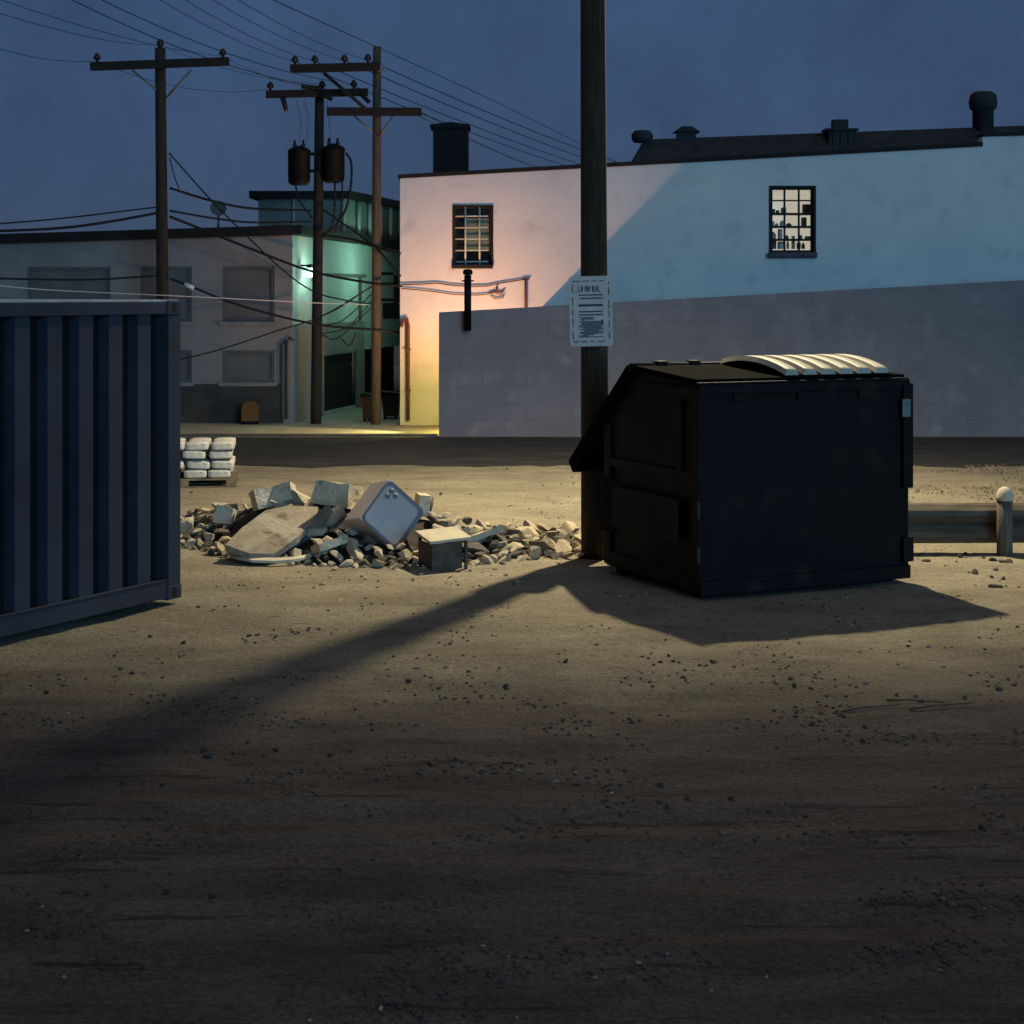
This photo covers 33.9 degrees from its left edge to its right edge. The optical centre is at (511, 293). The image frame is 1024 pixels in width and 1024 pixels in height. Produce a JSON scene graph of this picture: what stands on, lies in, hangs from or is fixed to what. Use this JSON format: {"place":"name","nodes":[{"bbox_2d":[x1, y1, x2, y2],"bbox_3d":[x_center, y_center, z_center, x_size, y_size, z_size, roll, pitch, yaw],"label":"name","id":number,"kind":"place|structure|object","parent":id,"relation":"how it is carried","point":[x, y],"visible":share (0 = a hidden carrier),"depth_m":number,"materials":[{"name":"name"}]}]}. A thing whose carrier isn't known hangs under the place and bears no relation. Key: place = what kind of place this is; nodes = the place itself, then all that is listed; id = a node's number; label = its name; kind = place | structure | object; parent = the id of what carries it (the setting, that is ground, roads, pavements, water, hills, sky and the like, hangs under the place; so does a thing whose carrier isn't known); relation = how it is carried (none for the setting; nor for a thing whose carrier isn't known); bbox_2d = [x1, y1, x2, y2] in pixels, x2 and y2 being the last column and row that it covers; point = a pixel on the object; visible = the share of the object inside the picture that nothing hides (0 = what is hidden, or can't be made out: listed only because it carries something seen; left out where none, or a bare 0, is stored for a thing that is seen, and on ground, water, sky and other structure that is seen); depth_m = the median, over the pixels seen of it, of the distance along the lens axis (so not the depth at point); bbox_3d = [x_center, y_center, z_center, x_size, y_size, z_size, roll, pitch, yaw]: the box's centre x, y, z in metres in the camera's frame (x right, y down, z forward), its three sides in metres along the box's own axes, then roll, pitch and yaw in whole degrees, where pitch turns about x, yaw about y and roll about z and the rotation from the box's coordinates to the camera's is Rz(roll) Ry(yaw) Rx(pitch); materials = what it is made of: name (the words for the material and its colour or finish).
{"place":"outdoors","nodes":[
{"label":"outdoors","id":0,"kind":"place"},
{"bbox_2d":[180,366,438,435],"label":"pavement","id":1,"kind":"structure","parent":0,"point":[349,421],"depth_m":32.64,"materials":[{"name":"concrete"}]},
{"bbox_2d":[90,39,229,299],"bbox_3d":[-6.741,-1.056,32.302,2.652,7.714,0.449,0,0,0],"label":"utility pole","id":2,"kind":"object","parent":1,"relation":"on","point":[160,63],"visible":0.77,"depth_m":32.30,"materials":[{"name":"brown wood"}]},
{"bbox_2d":[0,275,156,280],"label":"overhead cable","id":3,"kind":"object","parent":2,"relation":"attached to","point":[49,279],"visible":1,"depth_m":31.82,"materials":[{"name":"rubber"}]},
{"bbox_2d":[0,212,157,231],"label":"overhead cable","id":4,"kind":"object","parent":2,"relation":"attached to","point":[77,226],"visible":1,"depth_m":31.73,"materials":[{"name":"rubber"}]},
{"bbox_2d":[0,206,157,223],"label":"overhead cable","id":5,"kind":"object","parent":2,"relation":"attached to","point":[78,216],"visible":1,"depth_m":31.73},
{"bbox_2d":[0,13,159,45],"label":"power line","id":6,"kind":"object","parent":2,"relation":"attached to","point":[67,32],"visible":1,"depth_m":23.51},
{"bbox_2d":[2,0,222,56],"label":"power line","id":7,"kind":"object","parent":2,"relation":"attached to","point":[98,30],"visible":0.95,"depth_m":23.28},
{"bbox_2d":[169,187,311,211],"bbox_3d":[-5.299,-1.841,32.844,2.780,0.435,0.252,0,0,-19],"label":"overhead cable","id":8,"kind":"object","parent":2,"relation":"attached to","point":[232,205],"visible":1,"depth_m":32.92,"materials":[{"name":"rubber"}]},
{"bbox_2d":[169,210,311,223],"bbox_3d":[-5.295,-1.503,32.839,2.776,0.234,0.232,0,0,-19],"label":"overhead cable","id":9,"kind":"object","parent":2,"relation":"attached to","point":[196,215],"visible":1,"depth_m":32.91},
{"bbox_2d":[240,400,258,423],"bbox_3d":[-5.175,2.338,33.255,0.372,0.462,0.210,0,0,0],"label":"orange barrier","id":10,"kind":"object","parent":1,"relation":"on","point":[250,412],"visible":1,"depth_m":33.20,"materials":[{"name":"plastic"}]},
{"bbox_2d":[266,80,370,423],"bbox_3d":[-3.814,-0.715,33.290,2.076,7.031,0.480,0,0,0],"label":"utility pole","id":11,"kind":"object","parent":1,"relation":"on","point":[329,162],"visible":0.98,"depth_m":33.29,"materials":[{"name":"brown wood"}]},
{"bbox_2d":[72,0,314,86],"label":"power line","id":12,"kind":"object","parent":11,"relation":"attached to","point":[184,49],"visible":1,"depth_m":27.89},
{"bbox_2d":[102,0,337,81],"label":"power line","id":13,"kind":"object","parent":11,"relation":"attached to","point":[209,46],"visible":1,"depth_m":27.86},
{"bbox_2d":[322,183,335,237],"bbox_3d":[-3.620,-1.646,33.200,0.292,1.096,0.044,0,0,0],"label":"drop wire","id":14,"kind":"object","parent":11,"relation":"attached to","point":[334,208],"visible":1,"depth_m":33.18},
{"bbox_2d":[321,152,352,235],"bbox_3d":[-3.453,-1.966,33.200,0.625,1.662,0.052,0,0,0],"label":"drop wire","id":15,"kind":"object","parent":11,"relation":"attached to","point":[349,194],"visible":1,"depth_m":33.18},
{"bbox_2d":[334,181,342,232],"bbox_3d":[-3.421,-1.723,33.200,0.175,1.029,0.036,0,0,0],"label":"drop wire","id":16,"kind":"object","parent":11,"relation":"attached to","point":[341,203],"visible":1,"depth_m":33.19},
{"bbox_2d":[290,46,420,424],"bbox_3d":[-3.064,-1.040,33.105,2.570,7.679,0.390,0,0,0],"label":"utility pole","id":17,"kind":"object","parent":1,"relation":"on","point":[376,111],"visible":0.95,"depth_m":33.11,"materials":[{"name":"brown wood"}]},
{"bbox_2d":[0,285,367,304],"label":"pale cable","id":18,"kind":"object","parent":17,"relation":"attached to","point":[173,295],"visible":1,"depth_m":29.73,"materials":[{"name":"rubber"}]},
{"bbox_2d":[160,0,294,61],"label":"power line","id":19,"kind":"object","parent":17,"relation":"attached to","point":[220,32],"visible":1,"depth_m":25.55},
{"bbox_2d":[185,0,312,60],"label":"power line","id":20,"kind":"object","parent":17,"relation":"attached to","point":[241,31],"visible":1,"depth_m":25.53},
{"bbox_2d":[169,152,371,304],"bbox_3d":[-4.694,-1.252,32.773,3.919,2.935,0.183,0,0,-12],"label":"overhead cable","id":21,"kind":"object","parent":17,"relation":"attached to","point":[252,241],"visible":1,"depth_m":32.72,"materials":[{"name":"rubber"}]},
{"bbox_2d":[180,287,371,359],"bbox_3d":[-4.621,0.568,32.755,3.793,1.446,0.142,0,0,-12],"label":"overhead cable","id":22,"kind":"object","parent":17,"relation":"attached to","point":[276,330],"visible":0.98,"depth_m":32.78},
{"bbox_2d":[213,0,341,59],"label":"power line","id":23,"kind":"object","parent":17,"relation":"attached to","point":[270,31],"visible":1,"depth_m":25.46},
{"bbox_2d":[170,278,399,333],"bbox_3d":[-4.396,0.237,32.807,4.457,1.106,0.245,0,0,-13],"label":"overhead cable","id":24,"kind":"object","parent":17,"relation":"attached to","point":[189,286],"visible":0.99,"depth_m":32.84,"materials":[{"name":"rubber"}]},
{"bbox_2d":[239,0,366,59],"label":"power line","id":25,"kind":"object","parent":17,"relation":"attached to","point":[297,32],"visible":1,"depth_m":25.59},
{"bbox_2d":[323,235,400,254],"bbox_3d":[-2.947,-0.972,33.135,1.569,0.416,0.131,0,0,7],"label":"overhead cable","id":26,"kind":"object","parent":17,"relation":"attached to","point":[365,243],"visible":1,"depth_m":33.14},
{"bbox_2d":[323,209,400,276],"bbox_3d":[-2.947,-1.004,33.131,1.586,1.346,0.110,0,0,7],"label":"overhead cable","id":27,"kind":"object","parent":17,"relation":"attached to","point":[369,242],"visible":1,"depth_m":33.13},
{"bbox_2d":[296,62,562,164],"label":"power line","id":28,"kind":"object","parent":17,"relation":"attached to","point":[444,122],"visible":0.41,"depth_m":41.33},
{"bbox_2d":[273,0,615,161],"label":"power line","id":29,"kind":"object","parent":17,"relation":"attached to","point":[411,62],"visible":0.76,"depth_m":33.47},
{"bbox_2d":[317,62,578,163],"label":"power line","id":30,"kind":"object","parent":17,"relation":"attached to","point":[451,117],"visible":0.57,"depth_m":40.49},
{"bbox_2d":[346,61,580,156],"bbox_3d":[2.016,-4.267,49.500,0.020,0.652,34.662,0,0,18],"label":"power line","id":31,"kind":"object","parent":17,"relation":"attached to","point":[468,113],"visible":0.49,"depth_m":39.89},
{"bbox_2d":[369,60,614,161],"bbox_3d":[2.604,-4.271,49.500,0.020,0.658,34.742,0,0,18],"label":"power line","id":32,"kind":"object","parent":17,"relation":"attached to","point":[479,108],"visible":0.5,"depth_m":38.97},
{"bbox_2d":[360,392,370,420],"bbox_3d":[-2.926,2.285,34.110,0.261,0.571,0.480,0,0,0],"label":"wheeled bin","id":33,"kind":"object","parent":1,"relation":"on","point":[366,402],"visible":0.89,"depth_m":33.91,"materials":[{"name":"brown plastic"}]},
{"bbox_2d":[381,390,399,418],"bbox_3d":[-2.505,2.291,34.860,0.386,0.559,0.580,0,0,0],"label":"wheeled bin","id":34,"kind":"object","parent":1,"relation":"on","point":[391,402],"visible":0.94,"depth_m":34.61,"materials":[{"name":"black plastic"}]},
{"bbox_2d":[0,346,1023,1023],"bbox_3d":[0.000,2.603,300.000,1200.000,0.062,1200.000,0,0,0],"label":"ground","id":35,"kind":"structure","parent":0,"point":[230,952],"depth_m":8.81,"materials":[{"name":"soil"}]},
{"bbox_2d":[0,299,180,636],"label":"shipping container","id":36,"kind":"object","parent":35,"relation":"on","point":[89,457],"visible":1,"depth_m":13.21,"materials":[{"name":"metal"}]},
{"bbox_2d":[0,191,399,422],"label":"grey building","id":37,"kind":"structure","parent":35,"relation":"on","point":[269,375],"depth_m":33.62,"materials":[{"name":"paint"}]},
{"bbox_2d":[27,267,109,298],"bbox_3d":[-8.853,0.007,33.670,1.665,1.096,0.100,0,0,0],"label":"window","id":38,"kind":"structure","parent":37,"relation":"in","point":[32,272],"depth_m":33.66,"materials":[{"name":"glass"}]},
{"bbox_2d":[141,266,194,324],"bbox_3d":[-6.910,0.035,33.630,1.143,1.180,0.180,0,0,0],"label":"window","id":39,"kind":"structure","parent":37,"relation":"in","point":[181,273],"depth_m":33.66,"materials":[{"name":"glass"}]},
{"bbox_2d":[180,350,194,385],"bbox_3d":[-6.910,1.481,33.630,1.143,0.713,0.180,0,0,0],"label":"window","id":40,"kind":"structure","parent":37,"relation":"in","point":[185,364],"depth_m":33.66,"materials":[{"name":"grey paint"}]},
{"bbox_2d":[210,201,226,226],"bbox_3d":[-6.292,-1.413,36.000,0.700,1.165,0.400,0,0,0],"label":"satellite dish","id":41,"kind":"object","parent":37,"relation":"on","point":[214,209],"visible":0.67,"depth_m":35.98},
{"bbox_2d":[219,266,276,324],"bbox_3d":[-5.266,0.035,33.630,1.157,1.180,0.180,0,0,0],"label":"window","id":42,"kind":"structure","parent":37,"relation":"in","point":[239,282],"depth_m":33.66,"materials":[{"name":"glass"}]},
{"bbox_2d":[219,350,276,385],"bbox_3d":[-5.266,1.481,33.630,1.157,0.713,0.180,0,0,0],"label":"window","id":43,"kind":"structure","parent":37,"relation":"in","point":[238,365],"depth_m":33.66,"materials":[{"name":"grey paint"}]},
{"bbox_2d":[324,353,351,410],"bbox_3d":[-3.849,1.907,36.701,0.100,1.186,2.400,0,0,11],"label":"door","id":44,"kind":"structure","parent":37,"relation":"in","point":[337,368],"depth_m":36.81,"materials":[{"name":"metal"}]},
{"bbox_2d":[354,346,393,402],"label":"door","id":45,"kind":"structure","parent":37,"relation":"in","point":[387,353],"depth_m":40.72,"materials":[{"name":"metal"}]},
{"bbox_2d":[381,272,399,318],"bbox_3d":[-2.427,0.030,35.150,0.594,0.974,0.300,0,0,0],"label":"meter box","id":46,"kind":"object","parent":37,"relation":"in","point":[390,310],"visible":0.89,"depth_m":35.00,"materials":[{"name":"black metal"}]},
{"bbox_2d":[180,471,238,487],"bbox_3d":[-4.454,2.538,22.981,1.400,0.125,1.000,0,0,-8],"label":"pallet","id":47,"kind":"object","parent":35,"relation":"on","point":[229,482],"visible":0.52,"depth_m":22.57,"materials":[{"name":"brown wood"}]},
{"bbox_2d":[184,467,206,477],"bbox_3d":[-4.274,2.410,22.743,0.300,0.118,0.440,0,2,-9],"label":"sack","id":48,"kind":"object","parent":47,"relation":"on","point":[194,473],"visible":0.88,"depth_m":22.53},
{"bbox_2d":[187,458,209,468],"bbox_3d":[-4.236,2.288,22.762,0.300,0.118,0.440,3,1,-9],"label":"sack","id":49,"kind":"object","parent":48,"relation":"on","point":[198,463],"visible":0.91,"depth_m":22.55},
{"bbox_2d":[182,450,206,458],"bbox_3d":[-4.285,2.166,22.732,0.300,0.118,0.440,3,-3,-7],"label":"sack","id":50,"kind":"object","parent":49,"relation":"on","point":[197,454],"visible":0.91,"depth_m":22.52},
{"bbox_2d":[186,440,209,450],"bbox_3d":[-4.247,2.044,22.747,0.300,0.118,0.440,-1,1,-7],"label":"sack","id":51,"kind":"object","parent":50,"relation":"on","point":[193,445],"visible":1,"depth_m":22.54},
{"bbox_2d":[208,467,230,477],"bbox_3d":[-3.963,2.410,22.792,0.300,0.118,0.440,0,2,-10],"label":"sack","id":52,"kind":"object","parent":47,"relation":"on","point":[218,473],"visible":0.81,"depth_m":22.58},
{"bbox_2d":[212,458,234,468],"bbox_3d":[-3.914,2.288,22.805,0.300,0.118,0.440,3,2,-8],"label":"sack","id":53,"kind":"object","parent":52,"relation":"on","point":[223,463],"visible":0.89,"depth_m":22.60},
{"bbox_2d":[209,449,232,458],"bbox_3d":[-3.941,2.166,22.803,0.300,0.118,0.440,0,-1,-8],"label":"sack","id":54,"kind":"object","parent":53,"relation":"on","point":[221,454],"visible":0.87,"depth_m":22.59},
{"bbox_2d":[211,440,234,449],"bbox_3d":[-3.908,2.044,22.791,0.300,0.118,0.440,-1,1,-7],"label":"sack","id":55,"kind":"object","parent":54,"relation":"on","point":[223,444],"visible":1,"depth_m":22.58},
{"bbox_2d":[225,505,318,557],"bbox_3d":[-2.346,2.351,16.631,0.592,0.434,0.994,0,0,24],"label":"concrete slab","id":56,"kind":"object","parent":35,"relation":"on","point":[274,533],"depth_m":16.51,"materials":[{"name":"concrete"}]},
{"bbox_2d":[290,548,301,563],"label":"rubble stone","id":57,"kind":"object","parent":35,"relation":"on","point":[295,552],"visible":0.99,"depth_m":16.32,"materials":[{"name":"concrete"}]},
{"bbox_2d":[180,433,436,436],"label":"kerb","id":58,"kind":"structure","parent":35,"relation":"on","point":[309,435],"depth_m":30.70,"materials":[{"name":"concrete"}]},
{"bbox_2d":[370,559,384,566],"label":"rubble stone","id":59,"kind":"object","parent":35,"relation":"on","point":[376,563],"visible":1,"depth_m":15.95,"materials":[{"name":"concrete"}]},
{"bbox_2d":[185,504,577,565],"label":"rubble soil","id":60,"kind":"structure","parent":35,"relation":"on","point":[244,518],"depth_m":16.74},
{"bbox_2d":[180,519,193,534],"bbox_3d":[-3.490,2.491,17.919,0.278,0.142,0.228,10,44,42],"label":"rubble stone","id":61,"kind":"object","parent":60,"relation":"on","point":[186,525],"visible":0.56,"depth_m":17.87,"materials":[{"name":"stone"}]},
{"bbox_2d":[213,504,238,524],"bbox_3d":[-2.978,2.320,17.538,0.204,0.195,0.206,8,-18,12],"label":"concrete block","id":62,"kind":"object","parent":60,"relation":"on","point":[224,515],"depth_m":17.45,"materials":[{"name":"concrete"}]},
{"bbox_2d":[248,487,271,510],"bbox_3d":[-2.597,2.139,17.506,0.212,0.216,0.237,-9,-11,-25],"label":"concrete block","id":63,"kind":"object","parent":60,"relation":"on","point":[259,498],"depth_m":17.41,"materials":[{"name":"concrete"}]},
{"bbox_2d":[225,551,309,562],"bbox_3d":[-2.456,2.548,16.312,0.934,0.043,0.424,0,0,19],"label":"pale strip","id":64,"kind":"object","parent":60,"relation":"on","point":[274,560],"visible":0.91,"depth_m":16.14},
{"bbox_2d":[269,500,286,508],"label":"rubble stone","id":65,"kind":"object","parent":60,"relation":"on","point":[276,504],"visible":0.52,"depth_m":17.35,"materials":[{"name":"stone"}]},
{"bbox_2d":[269,481,295,508],"bbox_3d":[-2.383,2.091,17.455,0.285,0.214,0.135,-19,-35,14],"label":"concrete block","id":66,"kind":"object","parent":60,"relation":"on","point":[281,492],"depth_m":17.41,"materials":[{"name":"concrete"}]},
{"bbox_2d":[290,489,310,505],"bbox_3d":[-2.187,2.105,17.377,0.225,0.188,0.210,0,0,20],"label":"rubble stone","id":67,"kind":"object","parent":60,"relation":"on","point":[300,499],"visible":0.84,"depth_m":17.31,"materials":[{"name":"concrete"}]},
{"bbox_2d":[295,504,332,546],"bbox_3d":[-1.973,2.321,16.697,0.077,0.510,0.264,45,-10,38],"label":"concrete block","id":68,"kind":"object","parent":60,"relation":"on","point":[320,518],"depth_m":16.63,"materials":[{"name":"concrete"}]},
{"bbox_2d":[307,527,326,536],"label":"rubble stone","id":69,"kind":"object","parent":60,"relation":"on","point":[320,531],"visible":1,"depth_m":16.64,"materials":[{"name":"concrete"}]},
{"bbox_2d":[311,535,347,553],"bbox_3d":[-1.775,2.439,16.361,0.315,0.092,0.212,-11,-8,-30],"label":"concrete block","id":70,"kind":"object","parent":60,"relation":"on","point":[326,545],"depth_m":16.28,"materials":[{"name":"concrete"}]},
{"bbox_2d":[325,503,346,532],"bbox_3d":[-1.820,2.261,16.763,0.368,0.209,0.063,-35,46,-8],"label":"concrete block","id":71,"kind":"object","parent":60,"relation":"on","point":[338,514],"depth_m":16.74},
{"bbox_2d":[311,480,362,508],"bbox_3d":[-1.778,2.059,17.202,0.421,0.259,0.356,4,-10,22],"label":"concrete block","id":72,"kind":"object","parent":60,"relation":"on","point":[344,495],"depth_m":17.05,"materials":[{"name":"concrete"}]},
{"bbox_2d":[330,549,343,561],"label":"rubble stone","id":73,"kind":"object","parent":60,"relation":"on","point":[335,554],"visible":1,"depth_m":16.21,"materials":[{"name":"stone"}]},
{"bbox_2d":[335,519,349,528],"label":"rubble stone","id":74,"kind":"object","parent":60,"relation":"on","point":[341,524],"visible":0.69,"depth_m":16.75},
{"bbox_2d":[346,541,364,564],"bbox_3d":[-1.493,2.511,16.225,0.363,0.112,0.176,34,-12,49],"label":"rubble stone","id":75,"kind":"object","parent":60,"relation":"on","point":[354,550],"visible":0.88,"depth_m":16.18,"materials":[{"name":"stone"}]},
{"bbox_2d":[358,535,376,544],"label":"rubble stone","id":76,"kind":"object","parent":60,"relation":"on","point":[367,540],"visible":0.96,"depth_m":16.39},
{"bbox_2d":[398,549,411,559],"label":"rubble stone","id":77,"kind":"object","parent":60,"relation":"on","point":[404,554],"visible":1,"depth_m":16.12,"materials":[{"name":"stone"}]},
{"bbox_2d":[415,493,430,516],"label":"concrete block","id":78,"kind":"object","parent":60,"relation":"on","point":[422,500],"depth_m":17.09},
{"bbox_2d":[462,542,488,553],"bbox_3d":[-0.343,2.506,16.593,0.256,0.136,0.444,0,0,40],"label":"rubble stone","id":79,"kind":"object","parent":60,"relation":"on","point":[474,547],"visible":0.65,"depth_m":16.50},
{"bbox_2d":[462,526,503,542],"bbox_3d":[-0.331,2.429,16.889,0.434,0.073,0.308,-13,-8,-24],"label":"concrete block","id":80,"kind":"object","parent":60,"relation":"on","point":[486,533],"depth_m":16.77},
{"bbox_2d":[507,542,523,552],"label":"rubble stone","id":81,"kind":"object","parent":60,"relation":"on","point":[516,546],"visible":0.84,"depth_m":16.86,"materials":[{"name":"stone"}]},
{"bbox_2d":[517,526,538,539],"bbox_3d":[0.157,2.492,17.434,0.181,0.166,0.232,0,0,37],"label":"rubble stone","id":82,"kind":"object","parent":60,"relation":"on","point":[529,530],"visible":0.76,"depth_m":17.38,"materials":[{"name":"stone"}]},
{"bbox_2d":[528,541,553,553],"bbox_3d":[0.293,2.546,16.909,0.281,0.147,0.334,9,-28,17],"label":"rubble stone","id":83,"kind":"object","parent":60,"relation":"on","point":[543,545],"visible":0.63,"depth_m":16.82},
{"bbox_2d":[542,537,555,548],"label":"rubble stone","id":84,"kind":"object","parent":60,"relation":"on","point":[550,543],"visible":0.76,"depth_m":17.07,"materials":[{"name":"stone"}]},
{"bbox_2d":[558,521,575,532],"bbox_3d":[0.579,2.477,17.771,0.205,0.166,0.240,0,0,-9],"label":"rubble stone","id":85,"kind":"object","parent":60,"relation":"on","point":[566,526],"visible":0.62,"depth_m":17.71,"materials":[{"name":"stone"}]},
{"bbox_2d":[344,480,423,549],"bbox_3d":[-1.257,2.194,16.612,0.500,0.500,0.462,44,-28,-15],"label":"kitchen appliance","id":86,"kind":"object","parent":35,"relation":"on","point":[383,512],"visible":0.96,"depth_m":16.45,"materials":[{"name":"white metal"}]},
{"bbox_2d":[415,526,471,571],"bbox_3d":[-0.652,2.418,15.944,0.416,0.364,0.400,0,0,-24],"label":"broken cabinet","id":87,"kind":"object","parent":35,"relation":"on","point":[434,555],"visible":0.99,"depth_m":15.83,"materials":[{"name":"grey wood"}]},
{"bbox_2d":[482,554,494,563],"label":"rubble stone","id":88,"kind":"object","parent":35,"relation":"on","point":[487,559],"visible":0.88,"depth_m":16.18,"materials":[{"name":"concrete"}]},
{"bbox_2d":[528,546,541,559],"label":"rubble stone","id":89,"kind":"object","parent":35,"relation":"on","point":[534,552],"visible":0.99,"depth_m":16.50,"materials":[{"name":"stone"}]},
{"bbox_2d":[554,540,571,552],"bbox_3d":[0.518,2.544,16.847,0.189,0.101,0.260,16,25,13],"label":"rubble stone","id":90,"kind":"object","parent":35,"relation":"on","point":[563,546],"visible":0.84,"depth_m":16.81,"materials":[{"name":"stone"}]},
{"bbox_2d":[580,0,607,559],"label":"utility pole","id":91,"kind":"object","parent":35,"relation":"on","point":[594,377],"visible":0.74,"depth_m":16.59,"materials":[{"name":"wood"}]},
{"bbox_2d":[569,276,612,346],"bbox_3d":[0.776,0.169,16.534,0.438,0.698,0.016,0,0,0],"label":"paper notice","id":92,"kind":"object","parent":91,"relation":"attached to","point":[590,311],"visible":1,"depth_m":16.53,"materials":[{"name":"paper"}]},
{"bbox_2d":[398,91,1023,424],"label":"stucco building","id":93,"kind":"structure","parent":35,"relation":"on","point":[839,204],"depth_m":33.00,"materials":[{"name":"paint"}]},
{"bbox_2d":[169,215,401,286],"bbox_3d":[-4.396,-0.823,32.788,4.478,1.378,0.336,0,0,-9],"label":"overhead cable","id":94,"kind":"object","parent":93,"relation":"attached to","point":[273,257],"visible":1,"depth_m":32.89,"materials":[{"name":"rubber"}]},
{"bbox_2d":[452,205,492,268],"bbox_3d":[-0.775,-1.125,33.035,0.817,1.253,0.270,0,0,0],"label":"window","id":95,"kind":"structure","parent":93,"relation":"in","point":[472,225],"depth_m":33.11,"materials":[{"name":"white paint"}]},
{"bbox_2d":[768,186,816,257],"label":"window","id":96,"kind":"structure","parent":93,"relation":"in","point":[792,209],"depth_m":33.24,"materials":[{"name":"black"}]},
{"bbox_2d":[439,280,1023,436],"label":"block annex","id":97,"kind":"object","parent":35,"relation":"on","point":[954,353],"visible":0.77,"depth_m":30.67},
{"bbox_2d":[461,269,473,330],"bbox_3d":[-0.804,0.104,30.550,0.230,1.119,0.224,0,0,0],"label":"stovepipe","id":98,"kind":"object","parent":97,"relation":"attached to","point":[467,274],"visible":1,"depth_m":30.49,"materials":[{"name":"black metal"}]},
{"bbox_2d":[568,354,913,598],"bbox_3d":[2.080,1.589,15.746,2.330,2.061,2.454,0,0,-25],"label":"dumpster","id":99,"kind":"object","parent":35,"relation":"on","point":[732,476],"visible":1,"depth_m":14.77,"materials":[{"name":"black metal"}]},
{"bbox_2d":[841,704,900,712],"bbox_3d":[2.234,2.579,10.483,0.397,0.035,0.031,0,0,-11],"label":"twig","id":100,"kind":"object","parent":35,"relation":"on","point":[847,710],"visible":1,"depth_m":10.48,"materials":[{"name":"brown wood"}]},
{"bbox_2d":[886,699,944,702],"bbox_3d":[2.558,2.579,10.660,0.362,0.018,0.031,0,0,15],"label":"twig","id":101,"kind":"object","parent":35,"relation":"on","point":[912,700],"visible":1,"depth_m":10.67,"materials":[{"name":"brown wood"}]},
{"bbox_2d":[909,702,974,709],"bbox_3d":[2.683,2.571,10.510,0.475,0.015,0.030,0,0,-21],"label":"twig","id":102,"kind":"object","parent":35,"relation":"on","point":[921,707],"visible":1,"depth_m":10.51,"materials":[{"name":"brown wood"}]},
{"bbox_2d":[908,486,1023,555],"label":"guard rail","id":103,"kind":"object","parent":35,"relation":"on","point":[1000,522],"visible":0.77,"depth_m":16.82,"materials":[{"name":"metal"}]},
{"bbox_2d":[0,0,1023,233],"label":"sky","id":104,"kind":"structure","parent":0,"point":[76,140],"materials":[{"name":"blue"}]},
{"bbox_2d":[180,437,1023,467],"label":"road","id":105,"kind":"structure","parent":0,"point":[309,452],"depth_m":27.71,"materials":[{"name":"asphalt"}]},
{"bbox_2d":[908,463,1023,502],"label":"dry grass","id":106,"kind":"structure","parent":0,"point":[990,487],"depth_m":22.58,"materials":[{"name":"plant"}]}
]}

